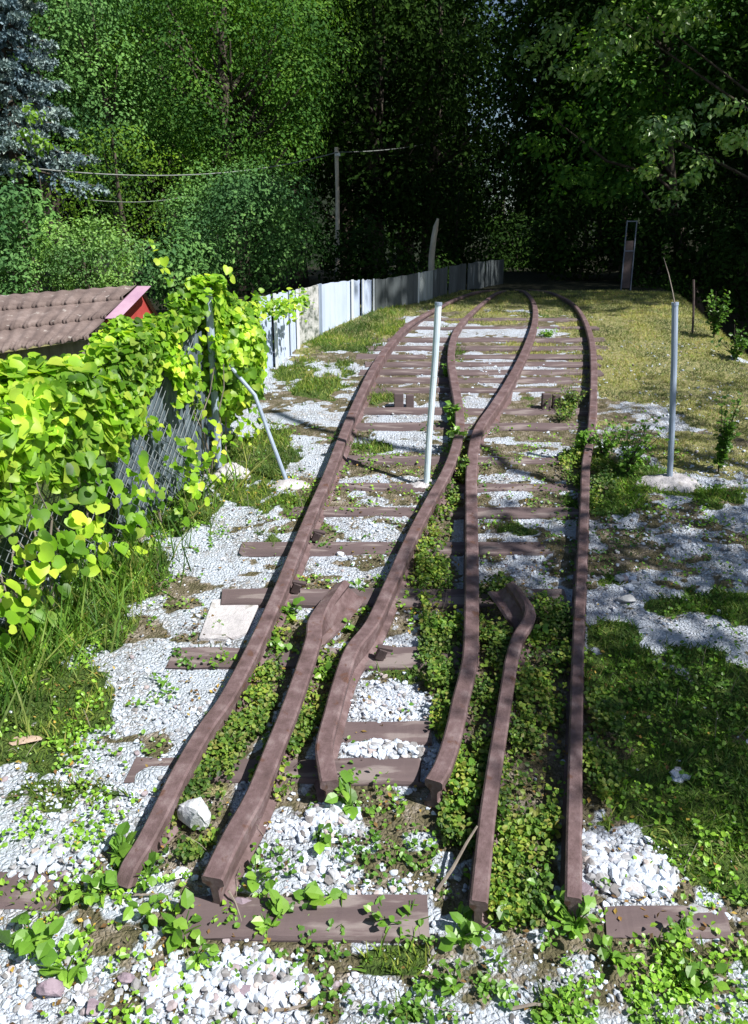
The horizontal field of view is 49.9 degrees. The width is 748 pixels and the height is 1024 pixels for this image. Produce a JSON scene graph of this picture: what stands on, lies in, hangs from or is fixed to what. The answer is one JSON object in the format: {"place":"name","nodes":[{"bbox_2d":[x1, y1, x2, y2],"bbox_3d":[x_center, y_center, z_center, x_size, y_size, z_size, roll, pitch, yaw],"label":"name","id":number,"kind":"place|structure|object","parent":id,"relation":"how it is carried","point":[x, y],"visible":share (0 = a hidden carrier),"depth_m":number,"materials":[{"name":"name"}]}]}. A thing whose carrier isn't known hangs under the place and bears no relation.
{"place":"outdoors","nodes":[
{"label":"outdoors","id":0,"kind":"place"},
{"bbox_2d":[0,0,736,266],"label":"hills","id":1,"kind":"structure","parent":0,"point":[319,221],"depth_m":53.95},
{"bbox_2d":[0,239,747,1023],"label":"ground","id":2,"kind":"structure","parent":0,"point":[214,583],"depth_m":3.13,"materials":[{"name":"gravel"}]},
{"bbox_2d":[0,176,63,293],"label":"bush","id":3,"kind":"object","parent":2,"relation":"on","point":[18,203],"visible":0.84,"depth_m":8.98,"materials":[{"name":"green plant"}]},
{"bbox_2d":[0,241,63,294],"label":"bush","id":4,"kind":"object","parent":2,"relation":"on","point":[20,277],"visible":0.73,"depth_m":8.92,"materials":[{"name":"green plant"}]},
{"bbox_2d":[7,103,56,290],"bbox_3d":[-3.843,-3.225,9.205,0.612,2.620,0.374,0,18,0],"label":"young tree","id":5,"kind":"object","parent":2,"relation":"on","point":[38,140],"visible":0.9,"depth_m":8.93,"materials":[{"name":"green plant"}]},
{"bbox_2d":[0,911,64,959],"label":"weed","id":6,"kind":"object","parent":2,"relation":"on","point":[25,940],"visible":1,"depth_m":2.06,"materials":[{"name":"green plant"}]},
{"bbox_2d":[0,870,73,910],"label":"sleeper","id":7,"kind":"object","parent":2,"relation":"on","point":[23,900],"visible":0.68,"depth_m":2.21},
{"bbox_2d":[0,52,73,280],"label":"broadleaf tree","id":8,"kind":"object","parent":2,"relation":"on","point":[6,178],"visible":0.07,"depth_m":25.24,"materials":[{"name":"green plant"}]},
{"bbox_2d":[36,978,64,996],"bbox_3d":[-0.792,1.166,1.964,0.072,0.062,0.043,0,24,0],"label":"rock","id":9,"kind":"object","parent":2,"relation":"on","point":[51,987],"visible":1,"depth_m":1.95,"materials":[{"name":"stone"}]},
{"bbox_2d":[0,0,109,292],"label":"blue spruce","id":10,"kind":"object","parent":2,"relation":"on","point":[14,18],"visible":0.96,"depth_m":9.74,"materials":[{"name":"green plant"}]},
{"bbox_2d":[36,937,88,988],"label":"weed","id":11,"kind":"object","parent":2,"relation":"on","point":[69,974],"visible":1,"depth_m":2.00,"materials":[{"name":"green plant"}]},
{"bbox_2d":[0,0,145,291],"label":"broadleaf tree","id":12,"kind":"object","parent":2,"relation":"on","point":[51,201],"visible":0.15,"depth_m":18.40,"materials":[{"name":"green plant"}]},
{"bbox_2d":[1,0,151,279],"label":"broadleaf tree","id":13,"kind":"object","parent":2,"relation":"on","point":[77,207],"visible":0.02,"depth_m":26.91,"materials":[{"name":"green plant"}]},
{"bbox_2d":[0,285,157,360],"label":"shed","id":14,"kind":"structure","parent":2,"relation":"on","point":[31,319],"depth_m":7.64,"materials":[{"name":"brown tile"}]},
{"bbox_2d":[18,208,147,336],"bbox_3d":[-3.284,-2.665,9.238,1.378,1.557,1.170,0,18,0],"label":"bush","id":15,"kind":"object","parent":2,"relation":"on","point":[63,270],"visible":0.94,"depth_m":9.00,"materials":[{"name":"green plant"}]},
{"bbox_2d":[60,868,117,908],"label":"weed","id":16,"kind":"object","parent":2,"relation":"on","point":[108,879],"visible":1,"depth_m":2.19,"materials":[{"name":"green plant"}]},
{"bbox_2d":[23,0,193,286],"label":"broadleaf tree","id":17,"kind":"object","parent":2,"relation":"on","point":[73,14],"visible":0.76,"depth_m":15.30,"materials":[{"name":"green plant"}]},
{"bbox_2d":[34,119,199,283],"bbox_3d":[-4.698,-5.527,15.040,2.983,3.392,2.326,0,18,0],"label":"broadleaf tree","id":18,"kind":"object","parent":2,"relation":"on","point":[121,211],"visible":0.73,"depth_m":14.79,"materials":[{"name":"green plant"}]},
{"bbox_2d":[107,821,136,869],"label":"weed","id":19,"kind":"object","parent":2,"relation":"on","point":[120,844],"visible":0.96,"depth_m":2.30,"materials":[{"name":"green plant"}]},
{"bbox_2d":[0,435,270,761],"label":"tall grass","id":20,"kind":"structure","parent":2,"relation":"on","point":[29,654],"depth_m":3.25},
{"bbox_2d":[31,0,246,282],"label":"broadleaf tree","id":21,"kind":"object","parent":2,"relation":"on","point":[159,215],"visible":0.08,"depth_m":24.50,"materials":[{"name":"green plant"}]},
{"bbox_2d":[123,876,165,926],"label":"weed","id":22,"kind":"object","parent":2,"relation":"on","point":[143,909],"visible":1,"depth_m":2.13,"materials":[{"name":"green plant"}]},
{"bbox_2d":[0,288,309,634],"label":"chain link fence","id":23,"kind":"object","parent":2,"relation":"on","point":[161,408],"visible":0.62,"depth_m":4.26,"materials":[{"name":"grey metal"}]},
{"bbox_2d":[0,239,314,653],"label":"vine","id":24,"kind":"object","parent":23,"relation":"on","point":[66,420],"visible":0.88,"depth_m":3.59,"materials":[{"name":"green plant"}]},
{"bbox_2d":[45,0,277,276],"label":"broadleaf tree","id":25,"kind":"object","parent":2,"relation":"on","point":[169,161],"visible":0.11,"depth_m":20.75,"materials":[{"name":"green plant"}]},
{"bbox_2d":[103,226,242,311],"bbox_3d":[-2.810,-3.325,11.470,1.788,1.426,1.642,13,22,35],"label":"bush","id":26,"kind":"object","parent":2,"relation":"on","point":[174,275],"visible":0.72,"depth_m":11.26,"materials":[{"name":"green plant"}]},
{"bbox_2d":[161,888,201,953],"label":"weed","id":27,"kind":"object","parent":2,"relation":"on","point":[175,926],"visible":1,"depth_m":2.09,"materials":[{"name":"green plant"}]},
{"bbox_2d":[177,797,210,829],"bbox_3d":[-0.534,0.898,2.400,0.120,0.103,0.076,-8,15,37],"label":"rock","id":28,"kind":"object","parent":2,"relation":"on","point":[192,812],"visible":0.98,"depth_m":2.37,"materials":[{"name":"white stone"}]},
{"bbox_2d":[186,935,219,969],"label":"weed","id":29,"kind":"object","parent":2,"relation":"on","point":[212,950],"visible":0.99,"depth_m":2.03,"materials":[{"name":"green plant"}]},
{"bbox_2d":[67,0,367,296],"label":"broadleaf tree","id":30,"kind":"object","parent":2,"relation":"on","point":[227,115],"visible":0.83,"depth_m":15.81,"materials":[{"name":"green plant"}]},
{"bbox_2d":[199,599,257,641],"bbox_3d":[-0.599,0.465,3.381,0.216,0.102,0.286,0,18,0],"label":"concrete slab","id":31,"kind":"object","parent":2,"relation":"on","point":[236,620],"depth_m":3.34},
{"bbox_2d":[149,157,339,311],"bbox_3d":[-1.993,-4.112,12.269,2.729,2.409,2.797,-11,21,-32],"label":"bush","id":32,"kind":"object","parent":2,"relation":"on","point":[244,199],"visible":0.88,"depth_m":11.85,"materials":[{"name":"green plant"}]},
{"bbox_2d":[160,0,349,279],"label":"broadleaf tree","id":33,"kind":"object","parent":2,"relation":"on","point":[322,197],"visible":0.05,"depth_m":26.45,"materials":[{"name":"green plant"}]},
{"bbox_2d":[245,853,273,892],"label":"weed","id":34,"kind":"object","parent":2,"relation":"on","point":[252,882],"visible":0.99,"depth_m":2.23,"materials":[{"name":"green plant"}]},
{"bbox_2d":[124,757,425,786],"bbox_3d":[-0.313,0.875,2.631,0.972,0.099,0.121,0,28,0],"label":"sleeper","id":35,"kind":"object","parent":2,"relation":"on","point":[405,772],"visible":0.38,"depth_m":2.61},
{"bbox_2d":[315,290,508,803],"bbox_3d":[0.770,-1.080,6.727,0.360,1.215,9.529,4,18,11],"label":"railway rail","id":36,"kind":"object","parent":35,"relation":"on","point":[360,650],"visible":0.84,"depth_m":3.23,"materials":[{"name":"metal"}]},
{"bbox_2d":[177,0,400,290],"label":"broadleaf tree","id":37,"kind":"object","parent":2,"relation":"on","point":[304,283],"visible":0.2,"depth_m":18.15,"materials":[{"name":"green plant"}]},
{"bbox_2d":[168,894,429,943],"bbox_3d":[-0.195,1.117,2.168,0.681,0.097,0.140,0,28,0],"label":"sleeper","id":38,"kind":"object","parent":2,"relation":"on","point":[354,918],"visible":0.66,"depth_m":2.13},
{"bbox_2d":[201,580,365,905],"bbox_3d":[-0.286,0.674,2.808,0.154,0.394,1.506,4,18,13],"label":"railway rail","id":39,"kind":"object","parent":38,"relation":"on","point":[233,852],"visible":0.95,"depth_m":2.51,"materials":[{"name":"metal"}]},
{"bbox_2d":[117,290,495,888],"bbox_3d":[0.302,-0.980,6.563,0.531,1.308,9.720,4,18,14],"label":"railway rail","id":40,"kind":"object","parent":2,"relation":"on","point":[181,774],"visible":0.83,"depth_m":3.06,"materials":[{"name":"metal"}]},
{"bbox_2d":[293,880,323,905],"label":"weed","id":41,"kind":"object","parent":2,"relation":"on","point":[314,892],"visible":0.91,"depth_m":2.18,"materials":[{"name":"green plant"}]},
{"bbox_2d":[165,644,462,670],"bbox_3d":[-0.218,0.575,3.134,1.181,0.160,0.144,0,28,0],"label":"sleeper","id":42,"kind":"object","parent":2,"relation":"on","point":[384,657],"visible":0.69,"depth_m":3.11,"materials":[{"name":"wood"}]},
{"bbox_2d":[156,499,476,888],"bbox_3d":[-0.179,0.483,3.253,0.993,0.466,2.432,0,18,0],"label":"ground cover","id":43,"kind":"object","parent":2,"relation":"on","point":[223,737],"visible":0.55,"depth_m":2.73,"materials":[{"name":"green plant"}]},
{"bbox_2d":[334,147,339,281],"bbox_3d":[-0.636,-4.879,14.185,0.113,2.857,0.105,0,18,0],"label":"utility pole","id":44,"kind":"object","parent":2,"relation":"on","point":[337,209],"visible":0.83,"depth_m":13.99,"materials":[{"name":"grey wood"}]},
{"bbox_2d":[260,0,426,279],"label":"broadleaf tree","id":45,"kind":"object","parent":2,"relation":"on","point":[352,218],"visible":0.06,"depth_m":25.73,"materials":[{"name":"green plant"}]},
{"bbox_2d":[0,303,690,1022],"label":"grass","id":46,"kind":"structure","parent":2,"relation":"on","point":[384,329],"depth_m":3.92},
{"bbox_2d":[302,214,414,303],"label":"bush","id":47,"kind":"object","parent":2,"relation":"on","point":[362,261],"visible":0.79,"depth_m":13.15,"materials":[{"name":"green plant"}]},
{"bbox_2d":[0,423,747,1023],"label":"creeping weeds","id":48,"kind":"object","parent":2,"relation":"on","point":[484,987],"visible":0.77,"depth_m":2.25,"materials":[{"name":"green plant"}]},
{"bbox_2d":[0,463,747,1023],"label":"leaf litter","id":49,"kind":"object","parent":2,"relation":"on","point":[370,795],"visible":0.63,"depth_m":2.60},
{"bbox_2d":[1,447,747,1011],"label":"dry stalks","id":50,"kind":"object","parent":2,"relation":"on","point":[417,699],"visible":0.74,"depth_m":2.95,"materials":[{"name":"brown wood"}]},
{"bbox_2d":[283,0,474,286],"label":"broadleaf tree","id":51,"kind":"object","parent":2,"relation":"on","point":[374,181],"visible":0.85,"depth_m":17.97,"materials":[{"name":"green plant"}]},
{"bbox_2d":[259,259,503,371],"bbox_3d":[0.640,-2.454,9.278,0.300,0.851,7.178,8,19,23],"label":"sheet fence","id":52,"kind":"object","parent":2,"relation":"on","point":[335,303],"visible":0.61,"depth_m":7.73,"materials":[{"name":"metal"}]},
{"bbox_2d":[342,721,431,745],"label":"sleeper","id":53,"kind":"object","parent":2,"relation":"on","point":[419,732],"visible":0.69,"depth_m":2.77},
{"bbox_2d":[220,529,571,608],"bbox_3d":[0.092,0.278,3.689,1.541,0.156,0.561,0,28,0],"label":"sleeper","id":54,"kind":"object","parent":2,"relation":"on","point":[259,597],"visible":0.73,"depth_m":3.49,"materials":[{"name":"wood"}]},
{"bbox_2d":[239,542,576,594],"bbox_3d":[0.179,0.266,3.735,1.643,0.114,0.499,0,18,-1],"label":"sleeper","id":55,"kind":"object","parent":2,"relation":"on","point":[267,549],"visible":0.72,"depth_m":3.86,"materials":[{"name":"wood"}]},
{"bbox_2d":[333,0,505,275],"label":"broadleaf tree","id":56,"kind":"object","parent":2,"relation":"on","point":[416,240],"visible":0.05,"depth_m":28.57,"materials":[{"name":"green plant"}]},
{"bbox_2d":[380,245,466,288],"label":"bush","id":57,"kind":"object","parent":2,"relation":"on","point":[425,263],"visible":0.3,"depth_m":14.72,"materials":[{"name":"green plant"}]},
{"bbox_2d":[409,302,441,492],"bbox_3d":[0.291,-0.571,4.373,0.227,1.108,0.164,0,18,0],"label":"metal post","id":58,"kind":"object","parent":2,"relation":"on","point":[423,483],"visible":0.77,"depth_m":4.35,"materials":[{"name":"metal"}]},
{"bbox_2d":[282,506,578,519],"bbox_3d":[0.263,0.038,4.224,1.660,0.100,0.110,0,28,0],"label":"sleeper","id":59,"kind":"object","parent":2,"relation":"on","point":[520,513],"visible":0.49,"depth_m":4.19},
{"bbox_2d":[348,0,516,269],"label":"broadleaf tree","id":60,"kind":"object","parent":2,"relation":"on","point":[460,145],"visible":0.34,"depth_m":20.66,"materials":[{"name":"green plant"}]},
{"bbox_2d":[423,962,469,996],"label":"weed","id":61,"kind":"object","parent":2,"relation":"on","point":[446,989],"visible":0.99,"depth_m":1.98,"materials":[{"name":"green plant"}]},
{"bbox_2d":[410,163,498,276],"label":"bush","id":62,"kind":"object","parent":2,"relation":"on","point":[455,248],"visible":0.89,"depth_m":18.63,"materials":[{"name":"green plant"}]},
{"bbox_2d":[339,422,587,431],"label":"sleeper","id":63,"kind":"object","parent":2,"relation":"on","point":[415,426],"visible":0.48,"depth_m":5.26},
{"bbox_2d":[335,483,591,492],"bbox_3d":[0.488,-0.102,4.500,1.453,0.099,0.100,0,28,0],"label":"sleeper","id":64,"kind":"object","parent":2,"relation":"on","point":[407,487],"visible":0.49,"depth_m":4.46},
{"bbox_2d":[348,455,580,465],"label":"sleeper","id":65,"kind":"object","parent":2,"relation":"on","point":[412,460],"visible":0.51,"depth_m":4.78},
{"bbox_2d":[392,0,551,260],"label":"broadleaf tree","id":66,"kind":"object","parent":2,"relation":"on","point":[500,152],"visible":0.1,"depth_m":31.45,"materials":[{"name":"green plant"}]},
{"bbox_2d":[438,902,512,951],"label":"weed","id":67,"kind":"object","parent":2,"relation":"on","point":[450,940],"visible":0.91,"depth_m":2.10,"materials":[{"name":"green plant"}]},
{"bbox_2d":[363,407,588,415],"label":"sleeper","id":68,"kind":"object","parent":2,"relation":"on","point":[440,411],"visible":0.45,"depth_m":5.52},
{"bbox_2d":[356,354,602,359],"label":"sleeper","id":69,"kind":"object","parent":2,"relation":"on","point":[490,356],"visible":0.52,"depth_m":6.63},
{"bbox_2d":[371,387,589,393],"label":"sleeper","id":70,"kind":"object","parent":2,"relation":"on","point":[424,390],"visible":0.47,"depth_m":5.90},
{"bbox_2d":[424,290,537,808],"bbox_3d":[1.178,-1.116,6.832,0.389,1.216,9.756,3,18,10],"label":"railway rail","id":71,"kind":"object","parent":2,"relation":"on","point":[438,776],"visible":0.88,"depth_m":3.33,"materials":[{"name":"metal"}]},
{"bbox_2d":[359,369,603,376],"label":"sleeper","id":72,"kind":"object","parent":2,"relation":"on","point":[402,372],"visible":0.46,"depth_m":6.27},
{"bbox_2d":[375,377,589,383],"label":"sleeper","id":73,"kind":"object","parent":2,"relation":"on","point":[426,380],"visible":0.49,"depth_m":6.10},
{"bbox_2d":[365,361,601,367],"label":"sleeper","id":74,"kind":"object","parent":2,"relation":"on","point":[411,364],"visible":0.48,"depth_m":6.45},
{"bbox_2d":[365,345,608,351],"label":"sleeper","id":75,"kind":"object","parent":2,"relation":"on","point":[472,348],"visible":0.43,"depth_m":6.85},
{"bbox_2d":[388,337,605,342],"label":"sleeper","id":76,"kind":"object","parent":2,"relation":"on","point":[495,339],"visible":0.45,"depth_m":7.07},
{"bbox_2d":[398,326,599,330],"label":"sleeper","id":77,"kind":"object","parent":2,"relation":"on","point":[595,328],"visible":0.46,"depth_m":7.44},
{"bbox_2d":[467,582,535,930],"bbox_3d":[0.459,0.696,2.746,0.199,0.408,1.495,3,18,9],"label":"railway rail","id":78,"kind":"object","parent":2,"relation":"on","point":[513,603],"visible":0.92,"depth_m":2.58,"materials":[{"name":"metal"}]},
{"bbox_2d":[463,133,550,253],"bbox_3d":[5.858,-13.817,35.238,6.312,5.352,5.684,0,18,0],"label":"bush","id":79,"kind":"object","parent":2,"relation":"on","point":[504,216],"visible":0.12,"depth_m":34.60,"materials":[{"name":"green plant"}]},
{"bbox_2d":[476,209,549,267],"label":"bush","id":80,"kind":"object","parent":2,"relation":"on","point":[510,231],"visible":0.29,"depth_m":23.46,"materials":[{"name":"green plant"}]},
{"bbox_2d":[414,393,632,933],"bbox_3d":[0.712,0.132,3.892,1.076,0.788,4.061,3,18,10],"label":"ground cover","id":81,"kind":"object","parent":2,"relation":"on","point":[514,870],"visible":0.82,"depth_m":2.76,"materials":[{"name":"green plant"}]},
{"bbox_2d":[528,289,597,921],"bbox_3d":[1.559,-1.035,6.702,0.585,1.278,10.207,3,18,8],"label":"railway rail","id":82,"kind":"object","parent":2,"relation":"on","point":[571,852],"visible":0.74,"depth_m":2.86,"materials":[{"name":"metal"}]},
{"bbox_2d":[477,0,654,271],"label":"broadleaf tree","id":83,"kind":"object","parent":2,"relation":"on","point":[519,97],"visible":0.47,"depth_m":15.84,"materials":[{"name":"green plant"}]},
{"bbox_2d":[551,890,597,941],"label":"weed","id":84,"kind":"object","parent":2,"relation":"on","point":[578,927],"visible":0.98,"depth_m":2.12,"materials":[{"name":"green plant"}]},
{"bbox_2d":[515,181,648,280],"bbox_3d":[3.522,-4.733,13.719,2.216,1.860,2.341,0,18,0],"label":"bush","id":85,"kind":"object","parent":2,"relation":"on","point":[561,229],"visible":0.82,"depth_m":13.47,"materials":[{"name":"green plant"}]},
{"bbox_2d":[505,98,704,312],"bbox_3d":[3.599,-4.699,12.622,2.715,3.196,2.587,15,23,39],"label":"broadleaf tree","id":86,"kind":"object","parent":2,"relation":"on","point":[581,176],"visible":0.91,"depth_m":12.27,"materials":[{"name":"green plant"}]},
{"bbox_2d":[585,416,625,457],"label":"shrub","id":87,"kind":"object","parent":2,"relation":"on","point":[607,446],"visible":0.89,"depth_m":4.80,"materials":[{"name":"green plant"}]},
{"bbox_2d":[520,0,696,248],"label":"broadleaf tree","id":88,"kind":"object","parent":2,"relation":"on","point":[566,151],"visible":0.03,"depth_m":24.76,"materials":[{"name":"green plant"}]},
{"bbox_2d":[593,933,639,976],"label":"weed","id":89,"kind":"object","parent":2,"relation":"on","point":[616,957],"visible":1,"depth_m":2.04,"materials":[{"name":"green plant"}]},
{"bbox_2d":[493,446,747,1023],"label":"grass","id":90,"kind":"structure","parent":2,"relation":"on","point":[688,691],"depth_m":2.85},
{"bbox_2d":[620,220,637,289],"bbox_3d":[3.285,-3.296,10.368,0.136,0.876,0.022,0,18,0],"label":"lattice post","id":91,"kind":"object","parent":2,"relation":"on","point":[627,264],"visible":0.86,"depth_m":10.39,"materials":[{"name":"grey metal"}]},
{"bbox_2d":[512,0,747,110],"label":"broadleaf tree","id":92,"kind":"object","parent":2,"relation":"on","point":[600,52],"visible":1,"depth_m":10.54,"materials":[{"name":"green plant"}]},
{"bbox_2d":[610,410,669,475],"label":"shrub","id":93,"kind":"object","parent":2,"relation":"on","point":[629,463],"visible":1,"depth_m":4.55,"materials":[{"name":"green plant"}]},
{"bbox_2d":[543,0,747,273],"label":"broadleaf tree","id":94,"kind":"object","parent":2,"relation":"on","point":[657,101],"visible":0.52,"depth_m":13.66,"materials":[{"name":"green plant"}]},
{"bbox_2d":[547,476,747,906],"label":"lawn weeds","id":95,"kind":"object","parent":2,"relation":"on","point":[704,752],"visible":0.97,"depth_m":3.14,"materials":[{"name":"green plant"}]},
{"bbox_2d":[603,905,731,939],"bbox_3d":[0.776,1.128,2.165,0.363,0.093,0.096,0,28,0],"label":"sleeper","id":96,"kind":"object","parent":2,"relation":"on","point":[636,920],"visible":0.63,"depth_m":2.14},
{"bbox_2d":[637,302,701,492],"bbox_3d":[1.652,-0.583,4.394,0.413,1.095,0.248,0,18,0],"label":"metal post","id":97,"kind":"object","parent":2,"relation":"on","point":[673,479],"visible":0.9,"depth_m":4.44,"materials":[{"name":"metal"}]},
{"bbox_2d":[598,181,745,296],"bbox_3d":[4.739,-4.128,12.318,2.068,1.768,2.198,-9,20,-25],"label":"bush","id":98,"kind":"object","parent":2,"relation":"on","point":[674,259],"visible":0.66,"depth_m":12.08,"materials":[{"name":"green plant"}]},
{"bbox_2d":[631,271,713,302],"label":"bush","id":99,"kind":"object","parent":2,"relation":"on","point":[667,286],"visible":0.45,"depth_m":11.10,"materials":[{"name":"green plant"}]},
{"bbox_2d":[666,915,693,943],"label":"weed","id":100,"kind":"object","parent":2,"relation":"on","point":[676,927],"visible":0.98,"depth_m":2.10,"materials":[{"name":"green plant"}]},
{"bbox_2d":[629,90,747,211],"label":"broadleaf tree","id":101,"kind":"object","parent":2,"relation":"on","point":[726,142],"visible":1,"depth_m":9.97,"materials":[{"name":"green plant"}]},
{"bbox_2d":[651,0,747,287],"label":"broadleaf tree","id":102,"kind":"object","parent":2,"relation":"on","point":[737,184],"visible":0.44,"depth_m":12.91,"materials":[{"name":"green plant"}]},
{"bbox_2d":[679,954,730,999],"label":"weed","id":103,"kind":"object","parent":2,"relation":"on","point":[696,979],"visible":1,"depth_m":1.96,"materials":[{"name":"green plant"}]},
{"bbox_2d":[683,198,747,326],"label":"bush","id":104,"kind":"object","parent":2,"relation":"on","point":[735,266],"visible":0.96,"depth_m":10.97,"materials":[{"name":"green plant"}]},
{"bbox_2d":[702,289,734,336],"bbox_3d":[3.029,-1.752,7.113,0.271,0.429,0.230,11,21,30],"label":"sapling","id":105,"kind":"object","parent":2,"relation":"on","point":[716,322],"visible":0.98,"depth_m":7.10,"materials":[{"name":"green plant"}]},
{"bbox_2d":[712,388,742,472],"bbox_3d":[2.023,-0.455,4.583,0.165,0.490,0.199,0,18,0],"label":"sapling","id":106,"kind":"object","parent":2,"relation":"on","point":[724,446],"visible":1,"depth_m":4.58,"materials":[{"name":"green plant"}]},
{"bbox_2d":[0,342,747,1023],"bbox_3d":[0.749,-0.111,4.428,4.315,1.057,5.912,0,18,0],"label":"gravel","id":107,"kind":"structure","parent":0,"point":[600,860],"depth_m":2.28,"materials":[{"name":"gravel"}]},
{"bbox_2d":[324,770,357,819],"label":"weed","id":108,"kind":"object","parent":107,"relation":"on","point":[348,792],"visible":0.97,"depth_m":2.47,"materials":[{"name":"green plant"}]},
{"bbox_2d":[227,288,747,466],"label":"grass","id":109,"kind":"structure","parent":0,"point":[569,293],"depth_m":7.09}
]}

